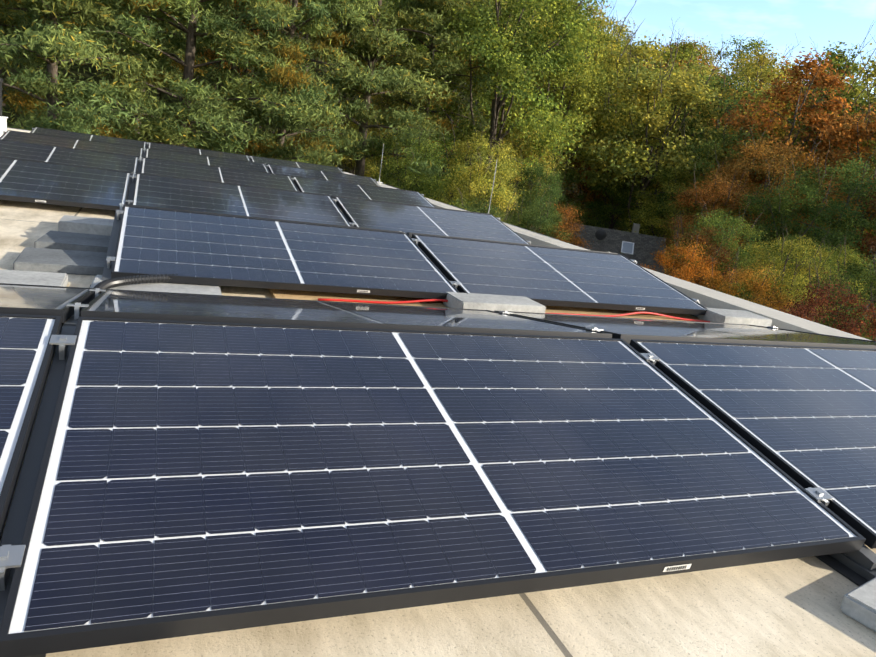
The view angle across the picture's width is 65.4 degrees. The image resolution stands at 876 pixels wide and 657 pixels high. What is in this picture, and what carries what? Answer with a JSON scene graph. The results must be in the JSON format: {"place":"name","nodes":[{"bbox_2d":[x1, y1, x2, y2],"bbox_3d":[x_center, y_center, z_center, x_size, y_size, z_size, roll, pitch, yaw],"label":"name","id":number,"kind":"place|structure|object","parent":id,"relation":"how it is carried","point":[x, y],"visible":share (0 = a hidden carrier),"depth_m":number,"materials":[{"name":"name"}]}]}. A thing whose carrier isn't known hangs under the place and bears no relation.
{"place":"outdoors","nodes":[
{"label":"outdoors","id":0,"kind":"place"},
{"bbox_2d":[0,78,7,136],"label":"flue pipe","id":1,"kind":"object","parent":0,"point":[3,123],"visible":0.92,"depth_m":11.71,"materials":[{"name":"white"}]},
{"bbox_2d":[2,1,875,324],"bbox_3d":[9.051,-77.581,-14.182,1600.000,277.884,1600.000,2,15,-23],"label":"ground","id":2,"kind":"structure","parent":0,"point":[76,77],"depth_m":52.16,"materials":[{"name":"plant"}]},
{"bbox_2d":[0,1,62,39],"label":"pine tree","id":3,"kind":"object","parent":2,"relation":"on","point":[4,23],"visible":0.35,"depth_m":32.42,"materials":[{"name":"green plant"}]},
{"bbox_2d":[0,0,178,141],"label":"pine tree","id":4,"kind":"object","parent":2,"relation":"on","point":[52,45],"visible":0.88,"depth_m":22.64,"materials":[{"name":"green plant"}]},
{"bbox_2d":[2,0,244,135],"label":"pine tree","id":5,"kind":"object","parent":2,"relation":"on","point":[178,66],"visible":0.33,"depth_m":32.67,"materials":[{"name":"green plant"}]},
{"bbox_2d":[2,0,332,158],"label":"pine tree","id":6,"kind":"object","parent":2,"relation":"on","point":[176,132],"visible":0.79,"depth_m":25.96,"materials":[{"name":"green plant"}]},
{"bbox_2d":[195,47,255,121],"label":"young tree","id":7,"kind":"object","parent":2,"relation":"on","point":[217,67],"depth_m":48.88,"materials":[{"name":"green plant"}]},
{"bbox_2d":[169,0,326,141],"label":"pine tree","id":8,"kind":"object","parent":2,"relation":"on","point":[252,29],"visible":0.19,"depth_m":39.88,"materials":[{"name":"green plant"}]},
{"bbox_2d":[195,0,313,145],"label":"broad tree","id":9,"kind":"object","parent":2,"relation":"on","point":[213,56],"visible":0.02,"depth_m":43.21,"materials":[{"name":"green plant"}]},
{"bbox_2d":[193,0,380,165],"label":"pine tree","id":10,"kind":"object","parent":2,"relation":"on","point":[284,46],"visible":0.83,"depth_m":27.73,"materials":[{"name":"green plant"}]},
{"bbox_2d":[306,0,366,125],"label":"broad tree","id":11,"kind":"object","parent":2,"relation":"on","point":[347,25],"visible":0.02,"depth_m":61.74,"materials":[{"name":"green plant"}]},
{"bbox_2d":[306,116,389,180],"bbox_3d":[-4.717,-7.753,37.326,5.055,8.715,4.709,-2,16,-43],"label":"garden tree","id":12,"kind":"object","parent":2,"relation":"on","point":[368,164],"visible":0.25,"depth_m":36.44,"materials":[{"name":"green plant"}]},
{"bbox_2d":[321,0,413,161],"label":"broad tree","id":13,"kind":"object","parent":2,"relation":"on","point":[349,28],"visible":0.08,"depth_m":54.50,"materials":[{"name":"green plant"}]},
{"bbox_2d":[276,0,486,181],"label":"pine tree","id":14,"kind":"object","parent":2,"relation":"on","point":[373,46],"visible":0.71,"depth_m":33.32,"materials":[{"name":"green plant"}]},
{"bbox_2d":[355,88,420,179],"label":"garden tree","id":15,"kind":"object","parent":2,"relation":"on","point":[378,130],"visible":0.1,"depth_m":44.18,"materials":[{"name":"green plant"}]},
{"bbox_2d":[336,0,475,185],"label":"broad tree","id":16,"kind":"object","parent":2,"relation":"on","point":[422,48],"visible":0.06,"depth_m":44.84,"materials":[{"name":"green plant"}]},
{"bbox_2d":[365,116,450,199],"bbox_3d":[-1.819,-5.573,34.266,5.370,9.937,5.764,1,18,-19],"label":"garden tree","id":17,"kind":"object","parent":2,"relation":"on","point":[407,175],"visible":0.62,"depth_m":33.02,"materials":[{"name":"green plant"}]},
{"bbox_2d":[371,0,506,183],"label":"pine tree","id":18,"kind":"object","parent":2,"relation":"on","point":[445,66],"visible":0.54,"depth_m":38.24,"materials":[{"name":"green plant"}]},
{"bbox_2d":[7,128,871,340],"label":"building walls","id":19,"kind":"structure","parent":2,"relation":"on","point":[708,297],"depth_m":5.18,"materials":[{"name":"paint"}]},
{"bbox_2d":[0,169,875,656],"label":"flat roof","id":20,"kind":"structure","parent":19,"relation":"on","point":[790,607],"depth_m":1.32,"materials":[{"name":"concrete"}]},
{"bbox_2d":[0,269,67,286],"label":"ballast paver","id":21,"kind":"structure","parent":20,"relation":"on","point":[32,278],"depth_m":2.96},
{"bbox_2d":[13,247,106,275],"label":"concrete block","id":22,"kind":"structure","parent":20,"relation":"on","point":[75,262],"depth_m":3.36,"materials":[{"name":"concrete"}]},
{"bbox_2d":[34,231,109,252],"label":"concrete block","id":23,"kind":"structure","parent":20,"relation":"on","point":[72,241],"depth_m":3.86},
{"bbox_2d":[58,215,113,235],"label":"concrete block","id":24,"kind":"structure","parent":20,"relation":"on","point":[85,225],"depth_m":4.38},
{"bbox_2d":[87,275,221,303],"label":"ballast paver","id":25,"kind":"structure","parent":20,"relation":"on","point":[184,288],"depth_m":3.14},
{"bbox_2d":[0,128,875,656],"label":"mounting system","id":26,"kind":"object","parent":20,"relation":"on","point":[856,568],"visible":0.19,"depth_m":1.58,"materials":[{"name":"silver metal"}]},
{"bbox_2d":[0,314,60,537],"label":"solar module","id":27,"kind":"object","parent":26,"relation":"on","point":[27,350],"visible":1,"depth_m":1.50,"materials":[{"name":"blue"}]},
{"bbox_2d":[0,283,94,322],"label":"solar module back","id":28,"kind":"object","parent":26,"relation":"on","point":[25,299],"visible":0.9,"depth_m":2.16,"materials":[{"name":"grey"}]},
{"bbox_2d":[0,157,130,210],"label":"solar module","id":29,"kind":"object","parent":26,"relation":"on","point":[50,183],"visible":0.94,"depth_m":5.38,"materials":[{"name":"grey"}]},
{"bbox_2d":[0,140,138,175],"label":"solar module","id":30,"kind":"object","parent":26,"relation":"on","point":[46,153],"visible":0.65,"depth_m":7.60,"materials":[{"name":"grey"}]},
{"bbox_2d":[0,130,142,158],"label":"solar module","id":31,"kind":"object","parent":26,"relation":"on","point":[68,143],"visible":0.54,"depth_m":9.71,"materials":[{"name":"grey"}]},
{"bbox_2d":[31,127,145,147],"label":"solar module","id":32,"kind":"object","parent":26,"relation":"on","point":[81,136],"visible":0.48,"depth_m":11.88,"materials":[{"name":"grey"}]},
{"bbox_2d":[89,273,177,301],"bbox_3d":[-1.213,-0.198,3.179,0.256,0.087,1.077,15,16,24],"label":"corrugated conduit","id":33,"kind":"object","parent":26,"relation":"on","point":[118,281],"visible":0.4,"depth_m":3.06,"materials":[{"name":"black"}]},
{"bbox_2d":[148,142,250,161],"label":"solar module","id":34,"kind":"object","parent":26,"relation":"on","point":[173,148],"visible":0.38,"depth_m":12.57,"materials":[{"name":"grey"}]},
{"bbox_2d":[145,148,268,172],"bbox_3d":[-3.431,-2.444,10.231,1.755,0.036,1.040,2,25,-23],"label":"solar module","id":35,"kind":"object","parent":26,"relation":"on","point":[201,159],"visible":0.46,"depth_m":10.40,"materials":[{"name":"grey"}]},
{"bbox_2d":[141,158,297,190],"bbox_3d":[-2.567,-1.772,8.106,1.755,0.036,1.040,2,25,-23],"label":"solar module","id":36,"kind":"object","parent":26,"relation":"on","point":[207,173],"visible":0.67,"depth_m":8.21,"materials":[{"name":"grey"}]},
{"bbox_2d":[132,173,351,226],"bbox_3d":[-1.704,-1.100,5.981,1.755,0.036,1.040,2,25,-23],"label":"solar module","id":37,"kind":"object","parent":26,"relation":"on","point":[184,194],"visible":0.85,"depth_m":5.97,"materials":[{"name":"grey"}]},
{"bbox_2d":[124,204,403,232],"bbox_3d":[-1.242,-0.740,4.843,1.755,0.035,1.040,2,5,-23],"label":"wind deflector","id":38,"kind":"object","parent":26,"relation":"on","point":[261,218],"visible":0.12,"depth_m":4.33,"materials":[{"name":"grey"}]},
{"bbox_2d":[111,205,459,298],"bbox_3d":[-0.852,-0.436,3.883,1.755,0.036,1.040,2,25,-23],"label":"solar module","id":39,"kind":"object","parent":26,"relation":"on","point":[206,249],"visible":0.98,"depth_m":3.76,"materials":[{"name":"blue"}]},
{"bbox_2d":[250,156,343,173],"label":"solar module","id":40,"kind":"object","parent":26,"relation":"on","point":[294,164],"visible":0.42,"depth_m":13.27,"materials":[{"name":"grey"}]},
{"bbox_2d":[267,164,379,186],"bbox_3d":[-1.777,-2.374,10.925,1.755,0.036,1.040,2,25,-23],"label":"solar module","id":41,"kind":"object","parent":26,"relation":"on","point":[314,174],"visible":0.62,"depth_m":11.10,"materials":[{"name":"grey"}]},
{"bbox_2d":[81,289,611,337],"bbox_3d":[-0.361,-0.054,2.674,1.755,0.035,1.040,2,5,-23],"label":"wind deflector","id":42,"kind":"object","parent":26,"relation":"on","point":[129,304],"visible":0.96,"depth_m":2.44,"materials":[{"name":"grey"}]},
{"bbox_2d":[293,176,434,206],"bbox_3d":[-0.913,-1.702,8.800,1.755,0.036,1.040,2,25,-23],"label":"solar module","id":43,"kind":"object","parent":26,"relation":"on","point":[325,187],"visible":0.65,"depth_m":8.90,"materials":[{"name":"grey"}]},
{"bbox_2d":[334,196,529,243],"bbox_3d":[-0.050,-1.030,6.675,1.755,0.036,1.040,2,25,-23],"label":"solar module","id":44,"kind":"object","parent":26,"relation":"on","point":[362,213],"visible":0.75,"depth_m":6.67,"materials":[{"name":"blue"}]},
{"bbox_2d":[0,317,865,656],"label":"solar module","id":45,"kind":"object","parent":26,"relation":"on","point":[194,477],"visible":1,"depth_m":1.48,"materials":[{"name":"blue"}]},
{"bbox_2d":[407,232,617,253],"bbox_3d":[0.412,-0.670,5.537,1.755,0.035,1.040,2,5,-23],"label":"solar module back","id":46,"kind":"object","parent":26,"relation":"on","point":[409,234],"visible":0.08,"depth_m":5.00,"materials":[{"name":"grey"}]},
{"bbox_2d":[412,234,707,314],"bbox_3d":[0.802,-0.366,4.577,1.755,0.036,1.040,2,25,-23],"label":"solar module","id":47,"kind":"object","parent":26,"relation":"on","point":[548,276],"visible":0.88,"depth_m":4.47,"materials":[{"name":"blue"}]},
{"bbox_2d":[494,310,875,348],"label":"wind deflector","id":48,"kind":"object","parent":26,"relation":"on","point":[627,330],"visible":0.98,"depth_m":3.17,"materials":[{"name":"grey"}]},
{"bbox_2d":[629,339,875,548],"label":"solar module","id":49,"kind":"object","parent":26,"relation":"on","point":[804,416],"visible":0.94,"depth_m":2.25,"materials":[{"name":"blue"}]},
{"bbox_2d":[268,289,701,321],"bbox_3d":[0.506,-0.099,3.982,2.880,0.018,0.660,2,15,-23],"label":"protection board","id":50,"kind":"object","parent":20,"relation":"on","point":[294,294],"visible":0.03,"depth_m":3.77,"materials":[{"name":"wood"}]},
{"bbox_2d":[443,292,545,312],"bbox_3d":[0.314,-0.128,3.794,0.520,0.075,0.240,2,16,-25],"label":"kerb block","id":51,"kind":"object","parent":50,"relation":"on","point":[490,302],"depth_m":3.72,"materials":[{"name":"concrete"}]},
{"bbox_2d":[318,298,709,321],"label":"string cables","id":52,"kind":"object","parent":50,"relation":"on","point":[387,302],"visible":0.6,"depth_m":3.71,"materials":[{"name":"red plastic"}]},
{"bbox_2d":[698,308,771,326],"bbox_3d":[1.956,-0.064,4.504,0.400,0.075,0.240,3,15,-21],"label":"kerb block","id":53,"kind":"object","parent":20,"relation":"on","point":[716,315],"depth_m":4.43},
{"bbox_2d":[840,577,875,631],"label":"ballast paver","id":54,"kind":"object","parent":20,"relation":"on","point":[858,604],"visible":1,"depth_m":1.44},
{"bbox_2d":[395,101,494,206],"bbox_3d":[0.014,-8.116,40.326,6.499,10.276,6.505,-1,16,-29],"label":"garden tree","id":55,"kind":"object","parent":2,"relation":"on","point":[450,157],"visible":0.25,"depth_m":38.90,"materials":[{"name":"green plant"}]},
{"bbox_2d":[424,118,525,221],"bbox_3d":[1.607,-4.513,32.775,5.304,10.907,5.694,6,12,-5],"label":"garden tree","id":56,"kind":"object","parent":2,"relation":"on","point":[498,192],"visible":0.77,"depth_m":31.59,"materials":[{"name":"yellow plant"}]},
{"bbox_2d":[442,97,517,183],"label":"young tree","id":57,"kind":"object","parent":2,"relation":"on","point":[487,135],"visible":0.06,"depth_m":46.03,"materials":[{"name":"green plant"}]},
{"bbox_2d":[445,187,517,223],"bbox_3d":[1.015,-1.415,25.147,4.169,7.881,3.884,15,17,17],"label":"bush","id":58,"kind":"object","parent":2,"relation":"on","point":[480,209],"visible":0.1,"depth_m":24.28,"materials":[{"name":"green plant"}]},
{"bbox_2d":[404,0,626,200],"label":"broad tree","id":59,"kind":"object","parent":2,"relation":"on","point":[503,67],"visible":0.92,"depth_m":36.51,"materials":[{"name":"green plant"}]},
{"bbox_2d":[446,0,587,204],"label":"broad tree","id":60,"kind":"object","parent":2,"relation":"on","point":[477,59],"visible":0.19,"depth_m":51.50,"materials":[{"name":"green plant"}]},
{"bbox_2d":[483,116,564,223],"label":"garden tree","id":61,"kind":"object","parent":2,"relation":"on","point":[517,178],"visible":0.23,"depth_m":40.62,"materials":[{"name":"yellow plant"}]},
{"bbox_2d":[500,149,568,236],"bbox_3d":[4.628,-4.290,35.386,3.740,9.889,4.015,8,16,-5],"label":"bush","id":62,"kind":"object","parent":2,"relation":"on","point":[554,187],"visible":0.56,"depth_m":34.29,"materials":[{"name":"green plant"}]},
{"bbox_2d":[457,0,615,136],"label":"broad tree","id":63,"kind":"object","parent":2,"relation":"on","point":[593,3],"depth_m":63.33,"materials":[{"name":"green plant"}]},
{"bbox_2d":[499,186,575,243],"bbox_3d":[4.137,-2.745,32.243,4.401,8.145,4.396,13,14,23],"label":"broad tree","id":64,"kind":"object","parent":2,"relation":"on","point":[538,221],"visible":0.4,"depth_m":31.41,"materials":[{"name":"green plant"}]},
{"bbox_2d":[519,197,591,249],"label":"young tree","id":65,"kind":"object","parent":2,"relation":"on","point":[577,240],"visible":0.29,"depth_m":36.34,"materials":[{"name":"green plant"}]},
{"bbox_2d":[530,157,590,235],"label":"garden tree","id":66,"kind":"object","parent":2,"relation":"on","point":[568,177],"visible":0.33,"depth_m":45.12,"materials":[{"name":"green plant"}]},
{"bbox_2d":[498,0,643,233],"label":"broad tree","id":67,"kind":"object","parent":2,"relation":"on","point":[591,96],"visible":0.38,"depth_m":42.47,"materials":[{"name":"green plant"}]},
{"bbox_2d":[516,17,638,174],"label":"broad tree","id":68,"kind":"object","parent":2,"relation":"on","point":[588,98],"visible":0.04,"depth_m":55.31,"materials":[{"name":"green plant"}]},
{"bbox_2d":[556,133,621,222],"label":"garden tree","id":69,"kind":"object","parent":2,"relation":"on","point":[582,188],"visible":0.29,"depth_m":51.82,"materials":[{"name":"green plant"}]},
{"bbox_2d":[565,0,632,168],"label":"broad tree","id":70,"kind":"object","parent":2,"relation":"on","point":[603,19],"visible":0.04,"depth_m":74.98,"materials":[{"name":"green plant"}]},
{"bbox_2d":[575,165,652,230],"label":"garden tree","id":71,"kind":"object","parent":2,"relation":"on","point":[622,198],"visible":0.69,"depth_m":48.77,"materials":[{"name":"green plant"}]},
{"bbox_2d":[566,223,665,273],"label":"neighbour house","id":72,"kind":"structure","parent":2,"relation":"on","point":[636,246],"depth_m":40.12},
{"bbox_2d":[595,12,650,106],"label":"broad tree","id":73,"kind":"object","parent":2,"relation":"on","point":[632,44],"visible":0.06,"depth_m":83.00,"materials":[{"name":"green plant"}]},
{"bbox_2d":[560,11,686,222],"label":"broad tree","id":74,"kind":"object","parent":2,"relation":"on","point":[653,51],"visible":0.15,"depth_m":48.51,"materials":[{"name":"green plant"}]},
{"bbox_2d":[562,35,759,231],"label":"broad tree","id":75,"kind":"object","parent":2,"relation":"on","point":[631,152],"visible":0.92,"depth_m":43.06,"materials":[{"name":"green plant"}]},
{"bbox_2d":[612,32,727,177],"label":"broad tree","id":76,"kind":"object","parent":2,"relation":"on","point":[689,65],"visible":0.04,"depth_m":54.53,"materials":[{"name":"green plant"}]},
{"bbox_2d":[621,21,723,233],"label":"broad tree","id":77,"kind":"object","parent":2,"relation":"on","point":[691,49],"visible":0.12,"depth_m":61.48,"materials":[{"name":"green plant"}]},
{"bbox_2d":[635,145,725,274],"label":"garden tree","id":78,"kind":"object","parent":2,"relation":"on","point":[654,185],"visible":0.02,"depth_m":45.93,"materials":[{"name":"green plant"}]},
{"bbox_2d":[618,39,748,229],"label":"tree","id":79,"kind":"object","parent":2,"relation":"on","point":[706,73],"visible":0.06,"depth_m":54.17,"materials":[{"name":"green plant"}]},
{"bbox_2d":[610,144,757,275],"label":"young tree","id":80,"kind":"object","parent":2,"relation":"on","point":[648,217],"visible":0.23,"depth_m":41.80,"materials":[{"name":"green plant"}]},
{"bbox_2d":[638,225,729,288],"bbox_3d":[8.583,-0.189,25.090,3.560,7.277,3.556,12,13,8],"label":"bush","id":81,"kind":"object","parent":2,"relation":"on","point":[704,267],"visible":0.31,"depth_m":24.15,"materials":[{"name":"orange plant"}]},
{"bbox_2d":[636,28,734,128],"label":"broad tree","id":82,"kind":"object","parent":2,"relation":"on","point":[700,57],"visible":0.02,"depth_m":78.46,"materials":[{"name":"green plant"}]},
{"bbox_2d":[677,37,726,67],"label":"broad tree","id":83,"kind":"object","parent":2,"relation":"on","point":[711,57],"visible":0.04,"depth_m":106.64,"materials":[{"name":"green plant"}]},
{"bbox_2d":[655,212,750,293],"bbox_3d":[10.594,-0.932,28.532,4.305,7.687,4.621,-4,19,-44],"label":"bush","id":84,"kind":"object","parent":2,"relation":"on","point":[697,280],"visible":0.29,"depth_m":27.60,"materials":[{"name":"green plant"}]},
{"bbox_2d":[654,201,770,299],"bbox_3d":[11.374,-1.360,28.968,4.931,8.502,4.594,11,14,17],"label":"bush","id":85,"kind":"object","parent":2,"relation":"on","point":[716,220],"visible":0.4,"depth_m":27.76,"materials":[{"name":"green plant"}]},
{"bbox_2d":[632,109,801,253],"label":"tree","id":86,"kind":"object","parent":2,"relation":"on","point":[721,139],"visible":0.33,"depth_m":41.14,"materials":[{"name":"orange plant"}]},
{"bbox_2d":[660,156,779,287],"bbox_3d":[14.479,-3.923,37.017,5.958,10.352,5.951,8,16,0],"label":"garden tree","id":87,"kind":"object","parent":2,"relation":"on","point":[702,196],"visible":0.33,"depth_m":36.17,"materials":[{"name":"green plant"}]},
{"bbox_2d":[663,58,793,278],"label":"tree","id":88,"kind":"object","parent":2,"relation":"on","point":[723,84],"visible":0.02,"depth_m":50.86,"materials":[{"name":"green plant"}]},
{"bbox_2d":[698,34,800,113],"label":"broad tree","id":89,"kind":"object","parent":2,"relation":"on","point":[757,43],"visible":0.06,"depth_m":95.74,"materials":[{"name":"green plant"}]},
{"bbox_2d":[702,250,801,312],"bbox_3d":[9.183,0.816,21.432,3.588,6.926,3.584,4,17,-10],"label":"bush","id":90,"kind":"object","parent":2,"relation":"on","point":[759,293],"visible":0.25,"depth_m":20.44,"materials":[{"name":"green plant"}]},
{"bbox_2d":[717,41,796,150],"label":"broad tree","id":91,"kind":"object","parent":2,"relation":"on","point":[757,72],"visible":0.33,"depth_m":81.95,"materials":[{"name":"green plant"}]},
{"bbox_2d":[685,125,841,297],"bbox_3d":[18.062,-5.341,39.600,8.552,12.822,7.968,10,13,11],"label":"tree","id":92,"kind":"object","parent":2,"relation":"on","point":[777,169],"visible":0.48,"depth_m":37.86,"materials":[{"name":"orange plant"}]},
{"bbox_2d":[724,46,803,113],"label":"broad tree","id":93,"kind":"object","parent":2,"relation":"on","point":[762,73],"depth_m":90.96,"materials":[{"name":"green plant"}]},
{"bbox_2d":[708,96,830,227],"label":"tree","id":94,"kind":"object","parent":2,"relation":"on","point":[780,131],"visible":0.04,"depth_m":44.86,"materials":[{"name":"orange plant"}]},
{"bbox_2d":[728,223,842,322],"bbox_3d":[12.220,-0.001,24.763,4.591,7.916,4.278,-4,17,-43],"label":"bush","id":95,"kind":"object","parent":2,"relation":"on","point":[792,248],"visible":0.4,"depth_m":24.01,"materials":[{"name":"green plant"}]},
{"bbox_2d":[700,35,875,296],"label":"broad tree","id":96,"kind":"object","parent":2,"relation":"on","point":[816,122],"visible":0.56,"depth_m":41.09,"materials":[{"name":"orange plant"}]},
{"bbox_2d":[738,51,858,142],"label":"tree","id":97,"kind":"object","parent":2,"relation":"on","point":[759,96],"visible":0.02,"depth_m":55.95,"materials":[{"name":"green plant"}]},
{"bbox_2d":[728,157,869,307],"bbox_3d":[16.995,-2.970,33.893,6.662,10.524,6.655,4,15,-12],"label":"garden tree","id":98,"kind":"object","parent":2,"relation":"on","point":[782,207],"visible":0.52,"depth_m":32.88,"materials":[{"name":"green plant"}]},
{"bbox_2d":[743,138,875,317],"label":"tree","id":99,"kind":"object","parent":2,"relation":"on","point":[849,191],"visible":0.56,"depth_m":34.15,"materials":[{"name":"green plant"}]},
{"bbox_2d":[746,22,875,299],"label":"broad tree","id":100,"kind":"object","parent":2,"relation":"on","point":[833,56],"visible":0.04,"depth_m":51.89,"materials":[{"name":"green plant"}]},
{"bbox_2d":[757,258,875,340],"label":"bush","id":101,"kind":"object","parent":2,"relation":"on","point":[814,303],"visible":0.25,"depth_m":16.46,"materials":[{"name":"red plant"}]},
{"bbox_2d":[762,82,875,312],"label":"tree","id":102,"kind":"object","parent":2,"relation":"on","point":[816,101],"visible":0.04,"depth_m":46.35,"materials":[{"name":"orange plant"}]},
{"bbox_2d":[784,43,875,307],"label":"broad tree","id":103,"kind":"object","parent":2,"relation":"on","point":[870,77],"visible":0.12,"depth_m":44.91,"materials":[{"name":"orange plant"}]},
{"bbox_2d":[791,237,875,317],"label":"bush","id":104,"kind":"object","parent":2,"relation":"on","point":[849,258],"visible":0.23,"depth_m":28.34,"materials":[{"name":"green plant"}]},
{"bbox_2d":[792,83,875,309],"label":"tree","id":105,"kind":"object","parent":2,"relation":"on","point":[859,133],"visible":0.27,"depth_m":40.58,"materials":[{"name":"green plant"}]},
{"bbox_2d":[796,230,875,340],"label":"bush","id":106,"kind":"object","parent":2,"relation":"on","point":[870,281],"visible":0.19,"depth_m":18.63,"materials":[{"name":"red plant"}]},
{"bbox_2d":[799,240,875,339],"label":"bush","id":107,"kind":"object","parent":2,"relation":"on","point":[846,287],"visible":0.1,"depth_m":20.50,"materials":[{"name":"green plant"}]},
{"bbox_2d":[837,167,875,293],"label":"tree","id":108,"kind":"object","parent":2,"relation":"on","point":[869,244],"visible":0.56,"depth_m":33.13,"materials":[{"name":"green plant"}]},
{"bbox_2d":[480,0,875,98],"label":"sky","id":109,"kind":"structure","parent":0,"point":[849,22],"materials":[{"name":"blue"}]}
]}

